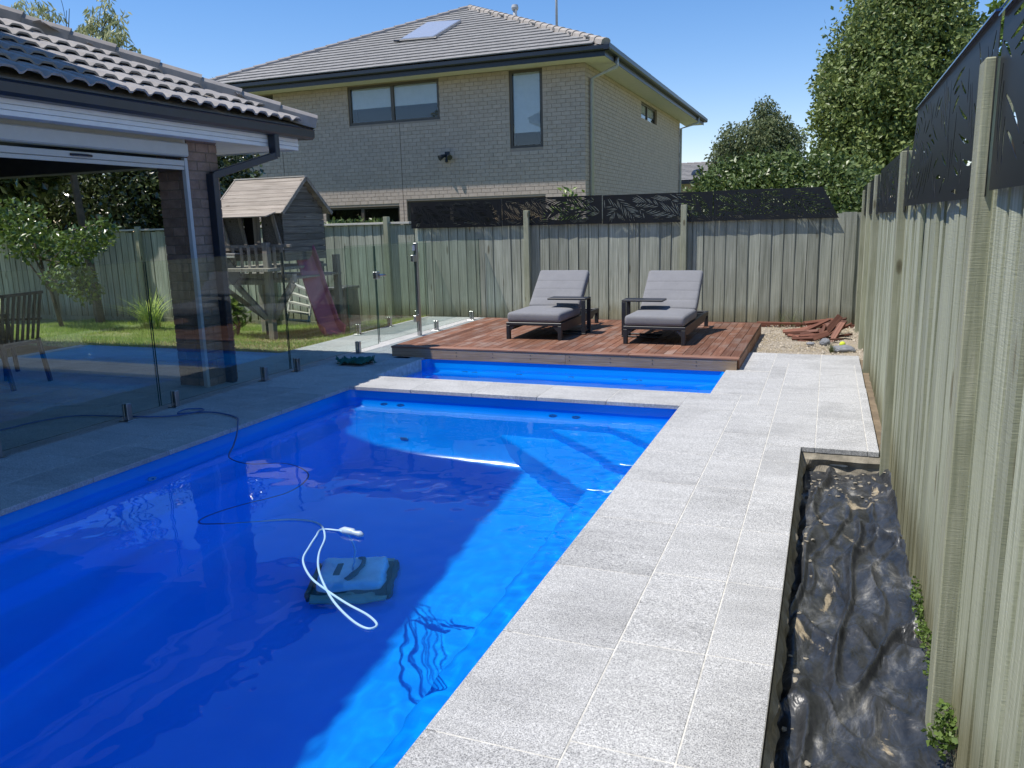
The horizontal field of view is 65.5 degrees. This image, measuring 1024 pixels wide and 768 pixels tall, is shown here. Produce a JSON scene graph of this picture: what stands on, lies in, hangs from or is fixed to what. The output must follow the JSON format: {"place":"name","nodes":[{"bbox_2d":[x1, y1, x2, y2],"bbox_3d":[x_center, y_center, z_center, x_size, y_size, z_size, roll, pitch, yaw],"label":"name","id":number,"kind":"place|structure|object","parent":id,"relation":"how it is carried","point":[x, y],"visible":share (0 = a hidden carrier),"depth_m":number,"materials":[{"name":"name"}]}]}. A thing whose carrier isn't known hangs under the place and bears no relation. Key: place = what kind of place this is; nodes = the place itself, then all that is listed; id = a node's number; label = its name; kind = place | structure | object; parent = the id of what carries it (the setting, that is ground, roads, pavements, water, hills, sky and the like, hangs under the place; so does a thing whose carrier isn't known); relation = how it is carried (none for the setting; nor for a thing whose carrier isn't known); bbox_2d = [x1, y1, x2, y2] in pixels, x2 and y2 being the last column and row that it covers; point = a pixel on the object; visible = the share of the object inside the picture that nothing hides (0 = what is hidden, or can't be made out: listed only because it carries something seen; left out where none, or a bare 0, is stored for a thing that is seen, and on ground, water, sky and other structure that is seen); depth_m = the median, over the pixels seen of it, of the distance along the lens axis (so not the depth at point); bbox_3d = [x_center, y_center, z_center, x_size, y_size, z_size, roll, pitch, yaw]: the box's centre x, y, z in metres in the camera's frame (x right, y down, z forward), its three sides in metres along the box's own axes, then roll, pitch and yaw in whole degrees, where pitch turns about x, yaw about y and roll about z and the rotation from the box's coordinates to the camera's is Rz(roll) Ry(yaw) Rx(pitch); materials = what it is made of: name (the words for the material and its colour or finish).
{"place":"outdoors","nodes":[
{"label":"outdoors","id":0,"kind":"place"},
{"bbox_2d":[0,299,64,358],"bbox_3d":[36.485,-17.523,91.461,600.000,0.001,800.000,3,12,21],"label":"ground","id":1,"kind":"structure","parent":0,"point":[24,349],"depth_m":13.14,"materials":[{"name":"grey concrete"}]},
{"bbox_2d":[0,175,68,216],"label":"dark tree","id":2,"kind":"object","parent":1,"relation":"on","point":[29,187],"visible":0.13,"depth_m":14.99,"materials":[{"name":"green plant"}]},
{"bbox_2d":[2,174,93,234],"bbox_3d":[-11.009,-4.137,18.229,4.180,5.091,2.991,3,12,21],"label":"dark tree","id":3,"kind":"object","parent":1,"relation":"on","point":[49,212],"visible":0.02,"depth_m":17.31,"materials":[{"name":"green plant"}]},
{"bbox_2d":[31,170,163,234],"bbox_3d":[-8.510,-3.880,17.235,3.705,4.846,2.917,3,12,21],"label":"dark tree","id":4,"kind":"object","parent":1,"relation":"on","point":[109,195],"visible":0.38,"depth_m":16.27,"materials":[{"name":"green plant"}]},
{"bbox_2d":[117,77,265,231],"bbox_3d":[-6.768,-3.989,17.068,3.597,5.010,2.839,3,12,21],"label":"dark tree","id":5,"kind":"object","parent":1,"relation":"on","point":[223,162],"visible":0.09,"depth_m":16.38,"materials":[{"name":"green plant"}]},
{"bbox_2d":[324,216,393,321],"bbox_3d":[-2.742,-2.025,14.419,1.657,2.011,0.797,3,12,21],"label":"shrub","id":6,"kind":"object","parent":1,"relation":"on","point":[349,220],"visible":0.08,"depth_m":14.16,"materials":[{"name":"green plant"}]},
{"bbox_2d":[0,205,861,327],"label":"paling fence","id":7,"kind":"object","parent":1,"relation":"on","point":[754,271],"visible":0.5,"depth_m":12.56,"materials":[{"name":"grey wood"}]},
{"bbox_2d":[410,199,501,228],"bbox_3d":[-0.918,-2.744,12.876,1.620,0.420,0.002,3,12,21],"label":"privacy screen","id":8,"kind":"object","parent":7,"relation":"attached to","point":[494,203],"visible":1,"depth_m":12.87,"materials":[{"name":"black metal"}]},
{"bbox_2d":[502,195,601,225],"bbox_3d":[0.601,-2.670,12.284,1.620,0.420,0.002,3,12,21],"label":"privacy screen","id":9,"kind":"object","parent":7,"relation":"attached to","point":[516,203],"visible":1,"depth_m":12.26,"materials":[{"name":"black metal"}]},
{"bbox_2d":[603,191,712,223],"bbox_3d":[2.120,-2.583,11.694,1.620,0.420,0.002,3,12,21],"label":"privacy screen","id":10,"kind":"object","parent":7,"relation":"attached to","point":[706,197],"visible":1,"depth_m":11.70,"materials":[{"name":"black metal"}]},
{"bbox_2d":[713,187,838,220],"bbox_3d":[3.662,-2.508,11.093,1.670,0.420,0.002,3,12,21],"label":"privacy screen","id":11,"kind":"object","parent":7,"relation":"attached to","point":[786,193],"visible":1,"depth_m":11.10,"materials":[{"name":"black metal"}]},
{"bbox_2d":[210,4,707,225],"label":"brick house","id":12,"kind":"structure","parent":1,"relation":"on","point":[498,105],"depth_m":21.63,"materials":[{"name":"brown brick"}]},
{"bbox_2d":[261,95,272,99],"bbox_3d":[-7.089,-8.013,23.408,0.770,1.000,0.520,3,12,21],"label":"window","id":13,"kind":"structure","parent":12,"relation":"in","point":[268,96],"depth_m":23.11,"materials":[{"name":"brown metal"}]},
{"bbox_2d":[327,206,399,222],"bbox_3d":[-4.118,-3.926,23.108,2.520,2.560,0.522,3,12,21],"label":"window","id":14,"kind":"structure","parent":12,"relation":"in","point":[393,212],"depth_m":23.04,"materials":[{"name":"brown metal"}]},
{"bbox_2d":[348,79,439,125],"bbox_3d":[-3.139,-7.692,21.896,2.910,1.230,0.522,3,12,21],"label":"window","id":15,"kind":"structure","parent":12,"relation":"in","point":[418,100],"depth_m":21.83,"materials":[{"name":"grey glass"}]},
{"bbox_2d":[394,20,460,42],"bbox_3d":[-2.418,-10.444,23.533,1.431,1.028,2.130,3,12,21],"label":"skylight","id":16,"kind":"object","parent":12,"relation":"in","point":[430,30],"visible":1,"depth_m":23.23,"materials":[{"name":"white glass"}]},
{"bbox_2d":[438,152,451,161],"bbox_3d":[-1.770,-6.056,21.236,0.424,0.279,0.247,3,12,21],"label":"security light","id":17,"kind":"object","parent":12,"relation":"attached to","point":[447,155],"visible":1,"depth_m":21.23,"materials":[{"name":"black plastic"}]},
{"bbox_2d":[408,196,545,224],"bbox_3d":[-0.880,-3.809,21.838,4.160,2.670,0.522,3,12,21],"label":"window","id":18,"kind":"structure","parent":12,"relation":"in","point":[409,210],"depth_m":21.77,"materials":[{"name":"black glass"}]},
{"bbox_2d":[511,4,517,15],"bbox_3d":[0.094,-10.705,23.488,0.220,0.882,0.220,3,12,21],"label":"roof flue","id":19,"kind":"object","parent":12,"relation":"on","point":[514,7],"visible":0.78,"depth_m":23.36,"materials":[{"name":"white metal"}]},
{"bbox_2d":[509,68,542,148],"bbox_3d":[0.461,-7.081,20.586,1.000,2.110,0.520,3,12,21],"label":"window","id":20,"kind":"structure","parent":12,"relation":"in","point":[528,98],"depth_m":20.39,"materials":[{"name":"grey glass"}]},
{"bbox_2d":[555,0,557,25],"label":"antenna mast","id":21,"kind":"object","parent":12,"relation":"attached to","point":[556,12],"depth_m":22.01,"materials":[{"name":"silver metal"}]},
{"bbox_2d":[641,102,654,123],"bbox_3d":[4.506,-9.023,26.635,0.062,0.520,2.500,3,12,21],"label":"window","id":22,"kind":"structure","parent":12,"relation":"in","point":[646,110],"depth_m":26.62,"materials":[{"name":"grey glass"}]},
{"bbox_2d":[544,186,589,220],"bbox_3d":[0.916,-2.118,13.455,0.787,2.385,0.726,9,15,41],"label":"shrub","id":23,"kind":"object","parent":1,"relation":"on","point":[570,191],"visible":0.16,"depth_m":13.15,"materials":[{"name":"green plant"}]},
{"bbox_2d":[678,157,805,214],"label":"tiled house","id":24,"kind":"structure","parent":1,"relation":"on","point":[688,168],"depth_m":41.77,"materials":[{"name":"beige brick"}]},
{"bbox_2d":[691,169,702,175],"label":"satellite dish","id":25,"kind":"object","parent":24,"relation":"on","point":[693,173],"visible":0.33,"depth_m":41.05,"materials":[{"name":"grey metal"}]},
{"bbox_2d":[704,116,789,170],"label":"gum tree","id":26,"kind":"object","parent":1,"relation":"on","point":[730,145],"visible":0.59,"depth_m":40.13,"materials":[{"name":"green plant"}]},
{"bbox_2d":[740,95,810,161],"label":"gum tree","id":27,"kind":"object","parent":1,"relation":"on","point":[789,134],"visible":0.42,"depth_m":40.60,"materials":[{"name":"green plant"}]},
{"bbox_2d":[680,144,894,215],"bbox_3d":[4.811,-2.671,14.097,3.765,3.109,2.107,7,14,37],"label":"hedge shrub","id":28,"kind":"object","parent":1,"relation":"on","point":[843,186],"visible":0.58,"depth_m":13.61,"materials":[{"name":"green plant"}]},
{"bbox_2d":[774,466,953,767],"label":"plastic sheet","id":29,"kind":"object","parent":1,"relation":"on","point":[854,695],"visible":0.88,"depth_m":3.17,"materials":[{"name":"black plastic"}]},
{"bbox_2d":[781,472,886,766],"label":"mortar crumbs","id":30,"kind":"object","parent":29,"relation":"on","point":[784,729],"visible":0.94,"depth_m":4.11,"materials":[{"name":"grey concrete"}]},
{"bbox_2d":[909,576,931,689],"bbox_3d":[1.554,0.942,2.973,0.086,0.160,0.850,3,12,21],"label":"creeping weed","id":31,"kind":"object","parent":29,"relation":"on","point":[920,610],"visible":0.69,"depth_m":3.07,"materials":[{"name":"green plant"}]},
{"bbox_2d":[920,698,958,761],"bbox_3d":[1.300,1.055,2.404,0.128,0.177,0.203,3,12,21],"label":"weed","id":32,"kind":"object","parent":29,"relation":"on","point":[942,721],"visible":0.92,"depth_m":2.38,"materials":[{"name":"green plant"}]},
{"bbox_2d":[860,360,881,456],"bbox_3d":[3.120,0.234,6.873,0.144,0.265,3.815,3,12,21],"label":"soil strip","id":33,"kind":"object","parent":1,"relation":"on","point":[873,408],"visible":0.14,"depth_m":6.45,"materials":[{"name":"brown soil"}]},
{"bbox_2d":[801,0,986,195],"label":"round tree","id":34,"kind":"object","parent":1,"relation":"on","point":[881,72],"visible":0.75,"depth_m":15.51,"materials":[{"name":"green plant"}]},
{"bbox_2d":[854,56,1023,767],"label":"paling fence","id":35,"kind":"object","parent":1,"relation":"on","point":[939,320],"visible":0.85,"depth_m":2.36,"materials":[{"name":"grey wood"}]},
{"bbox_2d":[864,173,880,213],"bbox_3d":[4.005,-2.084,8.917,0.002,0.355,3.830,3,12,21],"label":"privacy screen","id":36,"kind":"object","parent":35,"relation":"attached to","point":[871,196],"visible":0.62,"depth_m":8.40,"materials":[{"name":"black metal"}]},
{"bbox_2d":[878,146,908,212],"bbox_3d":[2.796,-1.458,5.883,0.002,0.370,2.780,3,12,21],"label":"privacy screen","id":37,"kind":"object","parent":35,"relation":"attached to","point":[887,175],"visible":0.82,"depth_m":5.83,"materials":[{"name":"black metal"}]},
{"bbox_2d":[904,0,1007,205],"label":"privacy screen","id":38,"kind":"object","parent":35,"relation":"attached to","point":[971,57],"visible":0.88,"depth_m":2.91,"materials":[{"name":"black metal"}]},
{"bbox_2d":[989,0,1023,189],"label":"privacy screen","id":39,"kind":"object","parent":35,"relation":"attached to","point":[1007,167],"visible":1,"depth_m":1.98,"materials":[{"name":"black metal"}]},
{"bbox_2d":[971,0,1023,154],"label":"pale tree","id":40,"kind":"object","parent":1,"relation":"on","point":[995,5],"visible":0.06,"depth_m":12.23,"materials":[{"name":"green plant"}]},
{"bbox_2d":[0,4,317,386],"bbox_3d":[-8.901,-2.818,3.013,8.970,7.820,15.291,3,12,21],"label":"covered patio","id":41,"kind":"structure","parent":0,"point":[73,102],"depth_m":7.47,"materials":[{"name":"grey tile"}]},
{"bbox_2d":[4,319,413,352],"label":"lawn","id":42,"kind":"structure","parent":0,"point":[43,321],"depth_m":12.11,"materials":[{"name":"plant"}]},
{"bbox_2d":[0,196,120,326],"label":"citrus tree","id":43,"kind":"object","parent":42,"relation":"on","point":[59,242],"visible":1,"depth_m":13.52,"materials":[{"name":"green plant"}]},
{"bbox_2d":[11,0,140,322],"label":"gum tree","id":44,"kind":"object","parent":42,"relation":"on","point":[109,34],"visible":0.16,"depth_m":14.34,"materials":[{"name":"green plant"}]},
{"bbox_2d":[89,288,169,328],"bbox_3d":[-6.379,-1.322,13.843,1.907,0.716,1.641,3,12,21],"label":"strap plant","id":45,"kind":"object","parent":42,"relation":"on","point":[144,314],"visible":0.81,"depth_m":13.82,"materials":[{"name":"green plant"}]},
{"bbox_2d":[230,296,251,334],"bbox_3d":[-4.320,-1.027,12.381,0.569,0.756,0.511,3,12,21],"label":"shrub","id":46,"kind":"object","parent":42,"relation":"on","point":[237,321],"visible":0.6,"depth_m":12.34,"materials":[{"name":"green plant"}]},
{"bbox_2d":[220,175,343,339],"bbox_3d":[-3.674,-1.792,11.874,1.718,2.500,1.550,3,12,21],"label":"playhouse","id":47,"kind":"object","parent":42,"relation":"on","point":[290,211],"visible":0.85,"depth_m":11.44,"materials":[{"name":"grey wood"}]},
{"bbox_2d":[296,245,345,335],"bbox_3d":[-2.870,-1.381,11.718,0.935,1.456,0.396,10,16,44],"label":"slide","id":48,"kind":"object","parent":47,"relation":"attached to","point":[329,321],"visible":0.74,"depth_m":11.69,"materials":[{"name":"pink plastic"}]},
{"bbox_2d":[285,283,311,322],"bbox_3d":[-3.459,-1.331,13.042,0.484,0.619,0.345,3,12,21],"label":"ladder","id":49,"kind":"object","parent":42,"relation":"on","point":[290,302],"visible":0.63,"depth_m":13.02,"materials":[{"name":"white wood"}]},
{"bbox_2d":[328,285,360,326],"bbox_3d":[-2.784,-1.252,13.252,0.360,0.750,0.460,3,12,21],"label":"compost bin","id":50,"kind":"object","parent":42,"relation":"on","point":[353,315],"visible":0.53,"depth_m":13.12,"materials":[{"name":"grey plastic"}]},
{"bbox_2d":[0,316,879,767],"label":"paving","id":51,"kind":"structure","parent":0,"point":[648,626],"depth_m":4.04,"materials":[{"name":"stone"}]},
{"bbox_2d":[4,313,19,371],"bbox_3d":[-5.950,-0.575,8.809,0.550,0.948,0.580,5,13,31],"label":"patio chair","id":52,"kind":"object","parent":51,"relation":"on","point":[15,359],"visible":0.61,"depth_m":8.94,"materials":[{"name":"black wood"}]},
{"bbox_2d":[0,290,52,390],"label":"patio chair","id":53,"kind":"object","parent":51,"relation":"on","point":[5,343],"visible":1,"depth_m":7.99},
{"bbox_2d":[0,246,378,459],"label":"glass fence","id":54,"kind":"object","parent":51,"relation":"on","point":[127,408],"visible":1,"depth_m":6.94,"materials":[{"name":"glass"}]},
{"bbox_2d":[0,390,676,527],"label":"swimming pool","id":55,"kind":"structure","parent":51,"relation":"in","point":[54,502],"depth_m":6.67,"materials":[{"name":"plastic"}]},
{"bbox_2d":[0,408,377,629],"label":"cable","id":56,"kind":"object","parent":55,"relation":"on","point":[347,530],"visible":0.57,"depth_m":4.26,"materials":[{"name":"plastic"}]},
{"bbox_2d":[0,397,670,767],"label":"water","id":57,"kind":"structure","parent":55,"relation":"in","point":[186,613],"depth_m":3.72,"materials":[{"name":"blue liquid"}]},
{"bbox_2d":[335,355,376,364],"bbox_3d":[-1.758,-0.278,8.934,0.657,0.075,0.545,3,12,21],"label":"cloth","id":58,"kind":"object","parent":51,"relation":"on","point":[361,360],"visible":1,"depth_m":8.92,"materials":[{"name":"teal fabric"}]},
{"bbox_2d":[344,241,428,334],"bbox_3d":[-1.851,-1.515,12.165,0.100,1.250,2.400,3,12,21],"label":"glass fence","id":59,"kind":"object","parent":51,"relation":"on","point":[358,326],"visible":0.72,"depth_m":11.40,"materials":[{"name":"glass"}]},
{"bbox_2d":[413,239,480,335],"bbox_3d":[-0.916,-1.505,11.944,0.100,1.270,2.165,3,12,21],"label":"glass fence","id":60,"kind":"object","parent":51,"relation":"on","point":[418,310],"visible":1,"depth_m":11.02,"materials":[{"name":"glass"}]},
{"bbox_2d":[373,243,418,341],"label":"glass gate","id":61,"kind":"structure","parent":60,"relation":"attached to","point":[377,274],"depth_m":10.69,"materials":[{"name":"glass"}]},
{"bbox_2d":[421,359,723,379],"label":"spa pool","id":62,"kind":"structure","parent":51,"relation":"in","point":[622,371],"depth_m":8.61,"materials":[{"name":"plastic"}]},
{"bbox_2d":[402,367,718,392],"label":"water","id":63,"kind":"structure","parent":62,"relation":"in","point":[641,383],"depth_m":8.31,"materials":[{"name":"blue liquid"}]},
{"bbox_2d":[391,318,760,371],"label":"timber deck","id":64,"kind":"structure","parent":51,"relation":"on","point":[719,346],"depth_m":9.12,"materials":[{"name":"brown wood"}]},
{"bbox_2d":[506,270,598,340],"bbox_3d":[0.557,-1.066,10.287,0.700,0.751,1.720,3,12,21],"label":"sun lounger","id":65,"kind":"object","parent":64,"relation":"on","point":[559,316],"visible":0.96,"depth_m":10.21,"materials":[{"name":"grey fabric"}]},
{"bbox_2d":[547,296,590,334],"bbox_3d":[0.723,-0.867,10.043,0.490,0.450,0.260,3,12,21],"label":"side table","id":66,"kind":"object","parent":64,"relation":"on","point":[583,330],"visible":0.95,"depth_m":9.95,"materials":[{"name":"black metal"}]},
{"bbox_2d":[622,298,666,337],"bbox_3d":[1.590,-0.798,9.590,0.490,0.450,0.260,3,12,21],"label":"side table","id":67,"kind":"object","parent":64,"relation":"on","point":[626,306],"visible":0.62,"depth_m":9.54,"materials":[{"name":"black metal"}]},
{"bbox_2d":[623,270,707,345],"bbox_3d":[1.903,-0.974,9.658,0.700,0.751,1.720,3,12,22],"label":"sun lounger","id":68,"kind":"object","parent":64,"relation":"on","point":[678,312],"visible":0.96,"depth_m":9.60,"materials":[{"name":"grey fabric"}]},
{"bbox_2d":[0,0,1021,231],"label":"sky","id":69,"kind":"structure","parent":0,"point":[719,57],"materials":[{"name":"blue"}]},
{"bbox_2d":[751,325,862,359],"bbox_3d":[1.937,-0.657,10.832,5.500,0.064,3.000,3,12,21],"label":"gravel bed","id":70,"kind":"object","parent":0,"point":[849,342],"visible":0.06,"depth_m":9.66,"materials":[{"name":"beige gravel"}]},
{"bbox_2d":[775,310,788,325],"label":"weed","id":71,"kind":"object","parent":70,"relation":"on","point":[782,319],"visible":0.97,"depth_m":11.24,"materials":[{"name":"green plant"}]},
{"bbox_2d":[757,321,810,324],"bbox_3d":[3.993,-0.848,11.121,1.100,0.020,0.090,3,12,21],"label":"timber offcut","id":72,"kind":"object","parent":70,"relation":"on","point":[761,322],"visible":0.48,"depth_m":11.17,"materials":[{"name":"brown wood"}]},
{"bbox_2d":[782,302,798,325],"bbox_3d":[3.921,-0.982,11.137,0.385,0.360,0.552,5,13,28],"label":"weed","id":73,"kind":"object","parent":70,"relation":"on","point":[791,320],"visible":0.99,"depth_m":11.19,"materials":[{"name":"green plant"}]},
{"bbox_2d":[785,331,805,334],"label":"timber offcut","id":74,"kind":"object","parent":70,"relation":"on","point":[793,332],"visible":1,"depth_m":10.20,"materials":[{"name":"brown wood"}]},
{"bbox_2d":[782,327,815,332],"bbox_3d":[3.725,-0.701,10.327,0.410,0.022,0.055,-5,45,10],"label":"timber offcut","id":75,"kind":"object","parent":70,"relation":"on","point":[789,330],"visible":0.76,"depth_m":10.33,"materials":[{"name":"brown wood"}]},
{"bbox_2d":[805,318,830,329],"bbox_3d":[3.931,-0.757,10.287,0.369,0.022,0.070,-25,18,2],"label":"timber offcut","id":76,"kind":"object","parent":75,"relation":"on","point":[818,324],"visible":0.9,"depth_m":10.26,"materials":[{"name":"brown wood"}]},
{"bbox_2d":[792,337,812,339],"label":"timber offcut","id":77,"kind":"object","parent":70,"relation":"on","point":[802,338],"visible":1,"depth_m":9.85,"materials":[{"name":"brown wood"}]},
{"bbox_2d":[792,333,816,336],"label":"timber offcut","id":78,"kind":"object","parent":70,"relation":"on","point":[804,335],"visible":0.44,"depth_m":10.02,"materials":[{"name":"brown wood"}]},
{"bbox_2d":[797,330,829,341],"bbox_3d":[3.732,-0.567,9.858,0.410,0.078,0.022,-19,-30,-7],"label":"timber offcut","id":79,"kind":"object","parent":70,"relation":"on","point":[820,335],"visible":0.78,"depth_m":9.85,"materials":[{"name":"brown wood"}]},
{"bbox_2d":[800,327,834,333],"bbox_3d":[3.902,-0.667,10.153,0.451,0.022,0.070,-11,49,4],"label":"timber offcut","id":80,"kind":"object","parent":70,"relation":"on","point":[808,332],"visible":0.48,"depth_m":10.15,"materials":[{"name":"brown wood"}]},
{"bbox_2d":[798,329,817,332],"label":"timber offcut","id":81,"kind":"object","parent":80,"relation":"on","point":[814,330],"visible":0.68,"depth_m":10.14,"materials":[{"name":"brown wood"}]},
{"bbox_2d":[819,338,830,345],"bbox_3d":[3.765,-0.499,9.584,0.130,0.109,0.127,3,12,21],"label":"stone","id":82,"kind":"object","parent":70,"relation":"on","point":[825,342],"visible":0.96,"depth_m":9.54,"materials":[{"name":"grey stone"}]},
{"bbox_2d":[828,345,836,352],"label":"grass tuft","id":83,"kind":"object","parent":70,"relation":"on","point":[831,349],"visible":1,"depth_m":8.99,"materials":[{"name":"green plant"}]},
{"bbox_2d":[829,322,845,341],"bbox_3d":[4.027,-0.636,9.890,0.078,0.022,0.344,18,64,47],"label":"timber offcut","id":84,"kind":"object","parent":70,"relation":"on","point":[838,329],"visible":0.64,"depth_m":9.89,"materials":[{"name":"brown wood"}]},
{"bbox_2d":[833,345,855,352],"bbox_3d":[3.778,-0.399,9.077,0.266,0.095,0.203,3,12,21],"label":"stone","id":85,"kind":"object","parent":70,"relation":"on","point":[844,348],"visible":0.82,"depth_m":9.01,"materials":[{"name":"grey stone"}]},
{"bbox_2d":[837,333,852,337],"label":"timber offcut","id":86,"kind":"object","parent":70,"relation":"on","point":[844,335],"visible":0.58,"depth_m":9.90,"materials":[{"name":"brown wood"}]},
{"label":"timber offcut","id":87,"kind":"object","parent":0,"visible":0},
{"bbox_2d":[803,318,832,324],"bbox_3d":[4.050,-0.825,10.500,0.410,0.022,0.070,-7,28,-7],"label":"timber offcut","id":88,"kind":"object","parent":87,"relation":"on","point":[810,322],"visible":0.68,"depth_m":10.48,"materials":[{"name":"brown wood"}]},
{"label":"timber offcut","id":89,"kind":"object","parent":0,"visible":0},
{"bbox_2d":[825,314,842,332],"bbox_3d":[4.035,-0.721,10.088,0.078,0.410,0.022,40,-13,18],"label":"timber offcut","id":90,"kind":"object","parent":89,"relation":"on","point":[835,321],"visible":0.58,"depth_m":10.09,"materials":[{"name":"brown wood"}]}
]}

